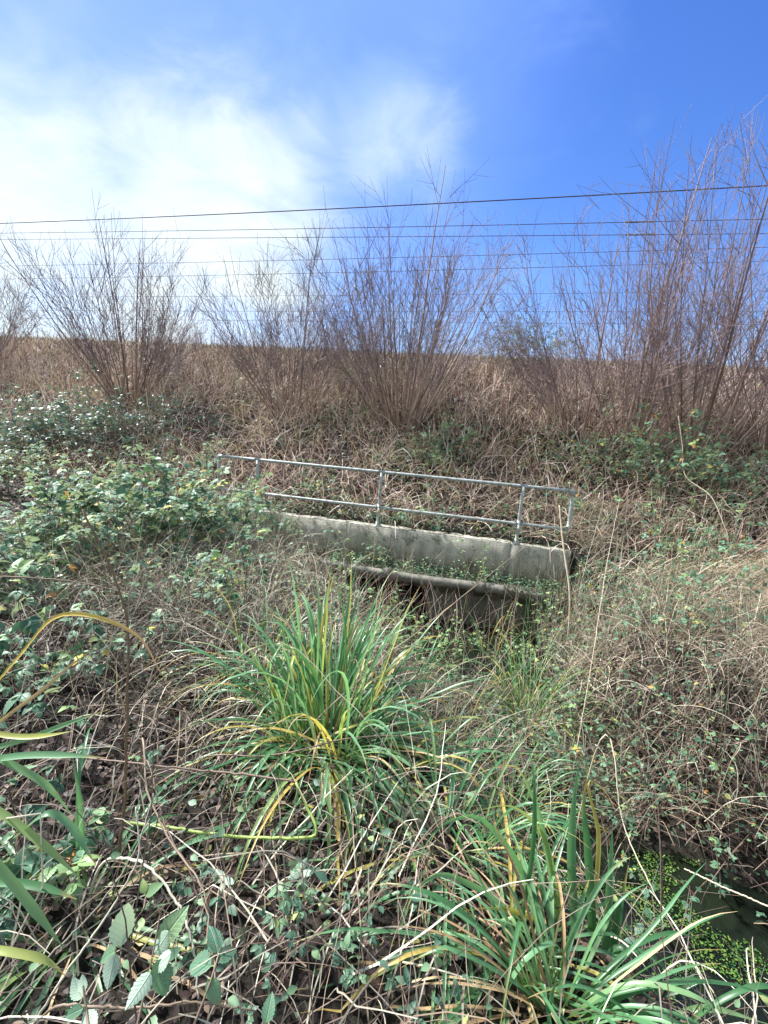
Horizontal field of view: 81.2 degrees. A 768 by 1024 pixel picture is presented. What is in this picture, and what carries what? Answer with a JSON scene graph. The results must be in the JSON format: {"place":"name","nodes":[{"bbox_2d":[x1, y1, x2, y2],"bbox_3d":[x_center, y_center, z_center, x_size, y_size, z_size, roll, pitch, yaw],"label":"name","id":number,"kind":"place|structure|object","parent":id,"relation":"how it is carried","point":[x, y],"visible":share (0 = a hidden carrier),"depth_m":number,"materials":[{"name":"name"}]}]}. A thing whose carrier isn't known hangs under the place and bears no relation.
{"place":"outdoors","nodes":[
{"label":"outdoors","id":0,"kind":"place"},
{"bbox_2d":[0,185,766,223],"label":"overhead wire","id":1,"kind":"object","parent":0,"point":[388,205],"visible":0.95,"depth_m":15.84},
{"bbox_2d":[0,339,767,1023],"bbox_3d":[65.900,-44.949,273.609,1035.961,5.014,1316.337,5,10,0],"label":"ground","id":2,"kind":"structure","parent":0,"point":[680,847],"depth_m":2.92,"materials":[{"name":"plant"}]},
{"bbox_2d":[0,224,63,370],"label":"bare shrub","id":3,"kind":"object","parent":2,"relation":"on","point":[4,334],"visible":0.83,"depth_m":13.21,"materials":[{"name":"brown plant"}]},
{"bbox_2d":[0,382,88,465],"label":"bramble bush","id":4,"kind":"object","parent":2,"relation":"on","point":[58,403],"visible":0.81,"depth_m":9.11,"materials":[{"name":"green plant"}]},
{"bbox_2d":[0,440,91,504],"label":"bramble bush","id":5,"kind":"object","parent":2,"relation":"on","point":[9,472],"visible":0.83,"depth_m":7.22,"materials":[{"name":"green plant"}]},
{"bbox_2d":[0,649,93,722],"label":"grass blade","id":6,"kind":"object","parent":2,"relation":"on","point":[32,697],"depth_m":1.29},
{"bbox_2d":[0,501,141,613],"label":"bramble bush","id":7,"kind":"object","parent":2,"relation":"on","point":[26,554],"visible":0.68,"depth_m":3.30,"materials":[{"name":"green plant"}]},
{"bbox_2d":[0,456,143,570],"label":"bramble bush","id":8,"kind":"object","parent":2,"relation":"on","point":[57,488],"visible":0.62,"depth_m":4.20,"materials":[{"name":"green plant"}]},
{"bbox_2d":[0,557,149,727],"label":"bramble bush","id":9,"kind":"object","parent":2,"relation":"on","point":[25,626],"visible":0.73,"depth_m":2.36,"materials":[{"name":"green plant"}]},
{"bbox_2d":[0,793,153,1006],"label":"dead stem","id":10,"kind":"object","parent":2,"relation":"on","point":[49,956],"visible":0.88,"depth_m":1.18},
{"bbox_2d":[65,974,97,1023],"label":"leafy weed","id":11,"kind":"object","parent":2,"relation":"on","point":[77,989],"visible":0.99,"depth_m":0.88,"materials":[{"name":"plant"}]},
{"bbox_2d":[0,361,164,467],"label":"bramble bush","id":12,"kind":"object","parent":2,"relation":"on","point":[67,427],"visible":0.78,"depth_m":9.04,"materials":[{"name":"green plant"}]},
{"bbox_2d":[0,612,168,685],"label":"grass blade","id":13,"kind":"object","parent":2,"relation":"on","point":[104,619],"depth_m":1.26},
{"bbox_2d":[32,807,140,1023],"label":"dead stem","id":14,"kind":"object","parent":2,"relation":"on","point":[69,966],"visible":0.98,"depth_m":1.15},
{"bbox_2d":[0,705,180,945],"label":"bramble bush","id":15,"kind":"object","parent":2,"relation":"on","point":[69,854],"visible":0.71,"depth_m":1.43,"materials":[{"name":"green plant"}]},
{"bbox_2d":[23,446,173,513],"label":"bramble bush","id":16,"kind":"object","parent":2,"relation":"on","point":[45,473],"visible":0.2,"depth_m":6.51,"materials":[{"name":"green plant"}]},
{"bbox_2d":[82,509,129,875],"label":"dead stem","id":17,"kind":"object","parent":2,"relation":"on","point":[127,712],"visible":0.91,"depth_m":1.43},
{"bbox_2d":[0,192,226,407],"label":"bare shrub","id":18,"kind":"object","parent":2,"relation":"on","point":[153,360],"visible":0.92,"depth_m":10.20,"materials":[{"name":"brown plant"}]},
{"bbox_2d":[7,477,219,581],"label":"bramble bush","id":19,"kind":"object","parent":2,"relation":"on","point":[100,515],"visible":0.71,"depth_m":3.98,"materials":[{"name":"green plant"}]},
{"bbox_2d":[100,903,135,990],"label":"leafy weed","id":20,"kind":"object","parent":2,"relation":"on","point":[117,938],"visible":0.98,"depth_m":1.00,"materials":[{"name":"plant"}]},
{"bbox_2d":[61,392,218,463],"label":"bramble bush","id":21,"kind":"object","parent":2,"relation":"on","point":[114,427],"visible":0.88,"depth_m":8.90,"materials":[{"name":"green plant"}]},
{"bbox_2d":[86,856,198,998],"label":"dead stem","id":22,"kind":"object","parent":2,"relation":"on","point":[140,861],"visible":0.79,"depth_m":1.23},
{"bbox_2d":[36,1000,255,1023],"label":"bramble cane","id":23,"kind":"object","parent":2,"relation":"on","point":[67,1005],"visible":0.82,"depth_m":1.00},
{"bbox_2d":[2,758,294,830],"bbox_3d":[-0.868,1.058,1.601,1.116,0.404,0.025,5,10,4],"label":"bramble cane","id":24,"kind":"object","parent":2,"relation":"on","point":[215,771],"visible":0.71,"depth_m":1.56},
{"bbox_2d":[0,709,297,1023],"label":"sedge clump","id":25,"kind":"object","parent":2,"relation":"on","point":[17,887],"visible":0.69,"depth_m":1.11,"materials":[{"name":"plant"}]},
{"bbox_2d":[125,905,188,1023],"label":"leafy weed","id":26,"kind":"object","parent":2,"relation":"on","point":[157,978],"visible":1,"depth_m":0.95,"materials":[{"name":"plant"}]},
{"bbox_2d":[62,435,254,560],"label":"bramble bush","id":27,"kind":"object","parent":2,"relation":"on","point":[179,508],"visible":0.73,"depth_m":4.68,"materials":[{"name":"green plant"}]},
{"bbox_2d":[140,759,206,972],"bbox_3d":[-0.681,1.080,1.404,0.035,0.398,0.707,-5,14,-43],"label":"bramble cane","id":28,"kind":"object","parent":2,"relation":"on","point":[167,830],"visible":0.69,"depth_m":1.38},
{"bbox_2d":[88,527,273,659],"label":"bramble bush","id":29,"kind":"object","parent":2,"relation":"on","point":[221,575],"visible":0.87,"depth_m":3.36,"materials":[{"name":"green plant"}]},
{"bbox_2d":[140,737,221,1011],"bbox_3d":[-0.671,1.052,1.378,0.062,0.468,0.832,-5,14,-41],"label":"bramble cane","id":30,"kind":"object","parent":2,"relation":"on","point":[142,747],"visible":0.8,"depth_m":1.34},
{"bbox_2d":[138,432,249,494],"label":"bramble bush","id":31,"kind":"object","parent":2,"relation":"on","point":[207,444],"visible":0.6,"depth_m":7.92,"materials":[{"name":"green plant"}]},
{"bbox_2d":[126,466,287,554],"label":"bramble bush","id":32,"kind":"object","parent":2,"relation":"on","point":[236,510],"visible":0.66,"depth_m":4.98,"materials":[{"name":"green plant"}]},
{"bbox_2d":[189,925,236,1023],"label":"leafy weed","id":33,"kind":"object","parent":2,"relation":"on","point":[213,988],"visible":0.95,"depth_m":1.03,"materials":[{"name":"plant"}]},
{"bbox_2d":[171,303,256,365],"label":"bare shrub","id":34,"kind":"object","parent":2,"relation":"on","point":[212,339],"visible":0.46,"depth_m":13.10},
{"bbox_2d":[125,781,317,840],"bbox_3d":[-0.557,1.008,1.488,0.691,0.215,0.108,5,10,0],"label":"grass blade","id":35,"kind":"object","parent":2,"relation":"on","point":[241,836],"visible":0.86,"depth_m":1.47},
{"bbox_2d":[135,859,331,1023],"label":"bramble bush","id":36,"kind":"object","parent":2,"relation":"on","point":[284,906],"visible":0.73,"depth_m":1.26,"materials":[{"name":"green plant"}]},
{"bbox_2d":[202,471,291,526],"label":"bramble bush","id":37,"kind":"object","parent":2,"relation":"on","point":[252,481],"visible":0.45,"depth_m":6.47,"materials":[{"name":"green plant"}]},
{"bbox_2d":[130,560,366,735],"bbox_3d":[-0.737,0.696,2.780,1.514,0.864,1.553,10,12,29],"label":"sedge clump","id":38,"kind":"object","parent":2,"relation":"on","point":[263,626],"visible":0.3,"depth_m":2.68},
{"bbox_2d":[0,470,528,772],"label":"dead stalks","id":39,"kind":"object","parent":2,"relation":"on","point":[39,652],"visible":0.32,"depth_m":3.15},
{"bbox_2d":[261,992,274,1023],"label":"leaf","id":40,"kind":"object","parent":2,"relation":"on","point":[268,1011],"visible":1,"depth_m":0.93,"materials":[{"name":"plant"}]},
{"bbox_2d":[142,459,395,611],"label":"dead stalks","id":41,"kind":"object","parent":2,"relation":"on","point":[272,522],"visible":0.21,"depth_m":6.17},
{"bbox_2d":[240,482,323,555],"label":"bramble bush","id":42,"kind":"object","parent":2,"relation":"on","point":[285,519],"visible":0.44,"depth_m":6.42,"materials":[{"name":"green plant"}]},
{"bbox_2d":[176,232,396,418],"bbox_3d":[-1.897,-4.094,9.816,4.755,4.035,4.098,5,10,0],"label":"bare shrub","id":43,"kind":"object","parent":2,"relation":"on","point":[302,347],"visible":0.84,"depth_m":9.55,"materials":[{"name":"plant"}]},
{"bbox_2d":[273,452,350,520],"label":"bramble bush","id":44,"kind":"object","parent":2,"relation":"on","point":[311,486],"visible":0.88,"depth_m":7.24,"materials":[{"name":"green plant"}]},
{"bbox_2d":[138,555,495,912],"bbox_3d":[-0.250,0.840,2.060,1.640,1.159,1.606,-5,14,-42],"label":"sedge clump","id":45,"kind":"object","parent":2,"relation":"on","point":[312,682],"visible":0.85,"depth_m":2.10,"materials":[{"name":"plant"}]},
{"bbox_2d":[297,541,405,621],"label":"young plant","id":46,"kind":"object","parent":2,"relation":"on","point":[348,587],"visible":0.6,"depth_m":3.89,"materials":[{"name":"green plant"}]},
{"bbox_2d":[311,510,393,599],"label":"bramble bush","id":47,"kind":"object","parent":2,"relation":"on","point":[379,557],"visible":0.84,"depth_m":6.44,"materials":[{"name":"green plant"}]},
{"bbox_2d":[292,267,413,393],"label":"bare shrub","id":48,"kind":"object","parent":2,"relation":"on","point":[347,333],"visible":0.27,"depth_m":10.77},
{"bbox_2d":[261,831,468,1023],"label":"bramble bush","id":49,"kind":"object","parent":2,"relation":"on","point":[269,958],"visible":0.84,"depth_m":1.17,"materials":[{"name":"green plant"}]},
{"bbox_2d":[229,692,530,943],"bbox_3d":[-0.044,1.124,2.031,1.332,0.787,1.412,7,11,14],"label":"sedge clump","id":50,"kind":"object","parent":2,"relation":"on","point":[307,738],"visible":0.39,"depth_m":1.93,"materials":[{"name":"plant"}]},
{"bbox_2d":[0,477,766,1023],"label":"woody tangle","id":51,"kind":"object","parent":2,"relation":"on","point":[156,723],"visible":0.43,"depth_m":1.63,"materials":[{"name":"plant"}]},
{"bbox_2d":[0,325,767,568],"bbox_3d":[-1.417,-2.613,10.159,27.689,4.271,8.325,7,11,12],"label":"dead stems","id":52,"kind":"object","parent":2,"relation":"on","point":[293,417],"visible":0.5,"depth_m":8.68,"materials":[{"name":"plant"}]},
{"bbox_2d":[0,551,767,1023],"bbox_3d":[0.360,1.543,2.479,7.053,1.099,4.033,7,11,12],"label":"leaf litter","id":53,"kind":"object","parent":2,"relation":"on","point":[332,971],"visible":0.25,"depth_m":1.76,"materials":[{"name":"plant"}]},
{"bbox_2d":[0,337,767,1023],"bbox_3d":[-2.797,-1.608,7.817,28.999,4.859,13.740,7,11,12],"label":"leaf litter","id":54,"kind":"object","parent":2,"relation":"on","point":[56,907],"visible":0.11,"depth_m":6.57,"materials":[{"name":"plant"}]},
{"bbox_2d":[0,494,767,1023],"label":"ground ivy","id":55,"kind":"object","parent":2,"relation":"on","point":[234,1000],"visible":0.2,"depth_m":3.00,"materials":[{"name":"green plant"}]},
{"bbox_2d":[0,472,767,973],"bbox_3d":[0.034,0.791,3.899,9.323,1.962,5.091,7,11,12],"label":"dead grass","id":56,"kind":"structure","parent":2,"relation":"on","point":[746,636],"depth_m":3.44,"materials":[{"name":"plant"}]},
{"bbox_2d":[0,316,767,456],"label":"dead stalks","id":57,"kind":"object","parent":2,"relation":"on","point":[190,387],"visible":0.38,"depth_m":11.00,"materials":[{"name":"plant"}]},
{"bbox_2d":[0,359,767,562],"bbox_3d":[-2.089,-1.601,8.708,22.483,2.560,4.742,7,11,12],"label":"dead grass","id":58,"kind":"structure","parent":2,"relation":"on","point":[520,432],"depth_m":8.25,"materials":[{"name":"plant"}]},
{"bbox_2d":[0,350,767,557],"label":"ground ivy","id":59,"kind":"object","parent":2,"relation":"on","point":[730,502],"visible":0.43,"depth_m":8.07,"materials":[{"name":"green plant"}]},
{"bbox_2d":[0,335,767,392],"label":"crest grass","id":60,"kind":"structure","parent":2,"relation":"on","point":[354,360],"depth_m":13.24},
{"bbox_2d":[315,792,471,1012],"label":"bramble bush","id":61,"kind":"object","parent":2,"relation":"on","point":[438,940],"visible":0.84,"depth_m":1.28,"materials":[{"name":"green plant"}]},
{"bbox_2d":[182,735,607,805],"bbox_3d":[0.221,1.074,2.010,2.106,0.343,0.134,1,11,-17],"label":"bramble cane","id":62,"kind":"object","parent":2,"relation":"on","point":[363,737],"visible":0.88,"depth_m":1.80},
{"bbox_2d":[222,507,570,634],"bbox_3d":[-0.110,1.069,6.608,5.241,1.716,0.643,7,11,12],"label":"headwall","id":63,"kind":"object","parent":2,"relation":"on","point":[432,543],"visible":0.41,"depth_m":6.23,"materials":[{"name":"concrete"}]},
{"bbox_2d":[217,454,575,544],"bbox_3d":[-0.074,-0.201,6.548,5.315,0.828,0.108,7,11,12],"label":"railing","id":64,"kind":"object","parent":63,"relation":"on","point":[379,508],"visible":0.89,"depth_m":6.41,"materials":[{"name":"metal"}]},
{"bbox_2d":[320,559,503,595],"bbox_3d":[0.326,0.877,6.098,2.521,0.146,0.145,7,11,12],"label":"drain pipe","id":65,"kind":"object","parent":63,"relation":"on","point":[484,587],"visible":0.83,"depth_m":6.00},
{"bbox_2d":[266,541,530,782],"bbox_3d":[0.350,0.718,2.669,0.081,0.794,2.383,14,14,41],"label":"bramble cane","id":66,"kind":"object","parent":2,"relation":"on","point":[289,749],"visible":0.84,"depth_m":2.29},
{"bbox_2d":[220,475,577,595],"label":"dead stalks","id":67,"kind":"object","parent":2,"relation":"on","point":[437,560],"visible":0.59,"depth_m":6.17,"materials":[{"name":"plant"}]},
{"bbox_2d":[212,496,591,635],"bbox_3d":[0.019,0.788,6.568,5.455,1.521,0.905,7,11,13],"label":"ground ivy","id":68,"kind":"object","parent":2,"relation":"on","point":[485,580],"visible":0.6,"depth_m":6.24,"materials":[{"name":"green plant"}]},
{"bbox_2d":[339,602,475,724],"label":"sedge clump","id":69,"kind":"object","parent":2,"relation":"on","point":[417,657],"visible":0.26,"depth_m":4.20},
{"bbox_2d":[261,149,557,430],"bbox_3d":[0.523,-4.158,8.961,5.292,4.994,5.145,-5,14,-43],"label":"bare shrub","id":70,"kind":"object","parent":2,"relation":"on","point":[411,347],"visible":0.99,"depth_m":8.60,"materials":[{"name":"brown plant"}]},
{"bbox_2d":[243,713,607,1023],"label":"sedge clump","id":71,"kind":"object","parent":2,"relation":"on","point":[450,806],"visible":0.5,"depth_m":1.62,"materials":[{"name":"plant"}]},
{"bbox_2d":[383,484,472,533],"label":"bramble bush","id":72,"kind":"object","parent":2,"relation":"on","point":[428,510],"visible":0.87,"depth_m":6.58,"materials":[{"name":"green plant"}]},
{"bbox_2d":[261,497,616,683],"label":"dead stalks","id":73,"kind":"object","parent":2,"relation":"on","point":[471,610],"visible":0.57,"depth_m":5.34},
{"bbox_2d":[399,406,491,471],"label":"bramble bush","id":74,"kind":"object","parent":2,"relation":"on","point":[424,434],"visible":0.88,"depth_m":8.14,"materials":[{"name":"green plant"}]},
{"bbox_2d":[407,609,485,684],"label":"young plant","id":75,"kind":"object","parent":2,"relation":"on","point":[447,640],"visible":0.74,"depth_m":4.79,"materials":[{"name":"green plant"}]},
{"bbox_2d":[391,670,552,843],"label":"sedge clump","id":76,"kind":"object","parent":2,"relation":"on","point":[478,746],"visible":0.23,"depth_m":3.36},
{"bbox_2d":[283,744,674,1023],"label":"sedge clump","id":77,"kind":"object","parent":2,"relation":"on","point":[418,951],"visible":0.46,"depth_m":1.30,"materials":[{"name":"plant"}]},
{"bbox_2d":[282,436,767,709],"bbox_3d":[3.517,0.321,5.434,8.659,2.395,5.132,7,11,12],"label":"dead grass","id":78,"kind":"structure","parent":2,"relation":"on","point":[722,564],"depth_m":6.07,"materials":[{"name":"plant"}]},
{"bbox_2d":[481,311,590,381],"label":"bramble bush","id":79,"kind":"object","parent":2,"relation":"on","point":[531,327],"visible":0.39,"depth_m":11.59,"materials":[{"name":"plant"}]},
{"bbox_2d":[444,704,629,881],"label":"sedge clump","id":80,"kind":"object","parent":2,"relation":"on","point":[519,790],"visible":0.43,"depth_m":3.07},
{"bbox_2d":[479,557,607,673],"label":"sedge clump","id":81,"kind":"object","parent":2,"relation":"on","point":[538,624],"visible":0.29,"depth_m":5.60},
{"bbox_2d":[432,626,656,794],"bbox_3d":[1.313,1.496,3.928,1.789,1.010,1.868,5,10,0],"label":"sedge clump","id":82,"kind":"object","parent":2,"relation":"on","point":[522,684],"visible":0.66,"depth_m":4.03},
{"bbox_2d":[347,757,767,1023],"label":"sedge clump","id":83,"kind":"object","parent":2,"relation":"on","point":[624,990],"visible":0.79,"depth_m":1.31,"materials":[{"name":"plant"}]},
{"bbox_2d":[513,655,629,748],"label":"young plant","id":84,"kind":"object","parent":2,"relation":"on","point":[558,698],"visible":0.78,"depth_m":3.72,"materials":[{"name":"green plant"}]},
{"bbox_2d":[480,481,670,665],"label":"dead stalks","id":85,"kind":"object","parent":2,"relation":"on","point":[599,521],"visible":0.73,"depth_m":5.51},
{"bbox_2d":[517,553,643,664],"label":"bramble bush","id":86,"kind":"object","parent":2,"relation":"on","point":[555,629],"visible":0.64,"depth_m":5.13,"materials":[{"name":"green plant"}]},
{"bbox_2d":[537,475,626,535],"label":"bramble bush","id":87,"kind":"object","parent":2,"relation":"on","point":[576,501],"visible":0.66,"depth_m":6.52,"materials":[{"name":"green plant"}]},
{"bbox_2d":[512,699,653,827],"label":"sedge clump","id":88,"kind":"object","parent":2,"relation":"on","point":[583,772],"visible":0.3,"depth_m":3.33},
{"bbox_2d":[541,405,661,499],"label":"bramble bush","id":89,"kind":"object","parent":2,"relation":"on","point":[616,461],"visible":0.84,"depth_m":7.60,"materials":[{"name":"green plant"}]},
{"bbox_2d":[451,434,767,867],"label":"dead stalks","id":90,"kind":"object","parent":2,"relation":"on","point":[674,600],"visible":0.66,"depth_m":4.17,"materials":[{"name":"plant"}]},
{"bbox_2d":[463,166,767,440],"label":"bare shrub","id":91,"kind":"object","parent":2,"relation":"on","point":[548,378],"visible":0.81,"depth_m":8.16,"materials":[{"name":"plant"}]},
{"bbox_2d":[483,111,767,451],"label":"bare shrub","id":92,"kind":"object","parent":2,"relation":"on","point":[652,372],"visible":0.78,"depth_m":7.45,"materials":[{"name":"brown plant"}]},
{"bbox_2d":[496,938,767,1023],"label":"sedge clump","id":93,"kind":"object","parent":2,"relation":"on","point":[731,994],"visible":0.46,"depth_m":1.18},
{"bbox_2d":[547,544,733,664],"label":"bramble bush","id":94,"kind":"object","parent":2,"relation":"on","point":[633,553],"visible":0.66,"depth_m":4.43,"materials":[{"name":"green plant"}]},
{"bbox_2d":[514,554,767,913],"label":"woody tangle","id":95,"kind":"object","parent":2,"relation":"on","point":[661,672],"visible":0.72,"depth_m":3.28,"materials":[{"name":"plant"}]},
{"bbox_2d":[522,653,767,932],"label":"bramble bush","id":96,"kind":"object","parent":2,"relation":"on","point":[716,840],"visible":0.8,"depth_m":2.87,"materials":[{"name":"green plant"}]},
{"bbox_2d":[576,734,716,997],"bbox_3d":[1.186,1.840,2.169,0.084,1.232,0.823,1,11,-17],"label":"dead stem","id":97,"kind":"object","parent":2,"relation":"on","point":[625,828],"visible":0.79,"depth_m":2.25,"materials":[{"name":"plant"}]},
{"bbox_2d":[558,95,767,460],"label":"bare shrub","id":98,"kind":"object","parent":2,"relation":"on","point":[716,387],"visible":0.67,"depth_m":7.28,"materials":[{"name":"plant"}]},
{"bbox_2d":[570,403,767,517],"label":"bramble bush","id":99,"kind":"object","parent":2,"relation":"on","point":[691,454],"visible":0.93,"depth_m":7.08,"materials":[{"name":"green plant"}]},
{"bbox_2d":[614,555,767,667],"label":"bramble bush","id":100,"kind":"object","parent":2,"relation":"on","point":[694,574],"visible":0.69,"depth_m":3.69,"materials":[{"name":"green plant"}]},
{"bbox_2d":[631,498,754,560],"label":"bramble bush","id":101,"kind":"object","parent":2,"relation":"on","point":[703,541],"visible":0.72,"depth_m":6.03,"materials":[{"name":"green plant"}]},
{"bbox_2d":[626,430,767,513],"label":"bramble bush","id":102,"kind":"object","parent":2,"relation":"on","point":[763,460],"visible":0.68,"depth_m":6.92,"materials":[{"name":"green plant"}]},
{"bbox_2d":[630,109,767,454],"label":"bare shrub","id":103,"kind":"object","parent":2,"relation":"on","point":[756,419],"visible":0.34,"depth_m":7.82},
{"bbox_2d":[636,520,767,602],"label":"bramble bush","id":104,"kind":"object","parent":2,"relation":"on","point":[683,550],"visible":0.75,"depth_m":4.86,"materials":[{"name":"green plant"}]},
{"bbox_2d":[644,188,767,440],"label":"bare shrub","id":105,"kind":"object","parent":2,"relation":"on","point":[731,318],"visible":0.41,"depth_m":7.90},
{"bbox_2d":[1,233,766,239],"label":"overhead wire","id":106,"kind":"object","parent":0,"point":[391,236],"visible":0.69,"depth_m":20.56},
{"bbox_2d":[0,0,767,367],"label":"sky","id":107,"kind":"structure","parent":0,"point":[155,108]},
{"bbox_2d":[25,219,765,232],"bbox_3d":[-3.890,-13.786,21.580,72.000,0.377,0.086,7,11,12],"label":"overhead wire","id":108,"kind":"object","parent":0,"point":[404,226],"visible":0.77,"depth_m":20.42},
{"bbox_2d":[346,605,767,1023],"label":"water","id":109,"kind":"structure","parent":0,"point":[739,925],"depth_m":2.58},
{"bbox_2d":[479,813,767,1019],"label":"water weed","id":110,"kind":"object","parent":109,"relation":"on","point":[705,932],"visible":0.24,"depth_m":2.42,"materials":[{"name":"green plant"}]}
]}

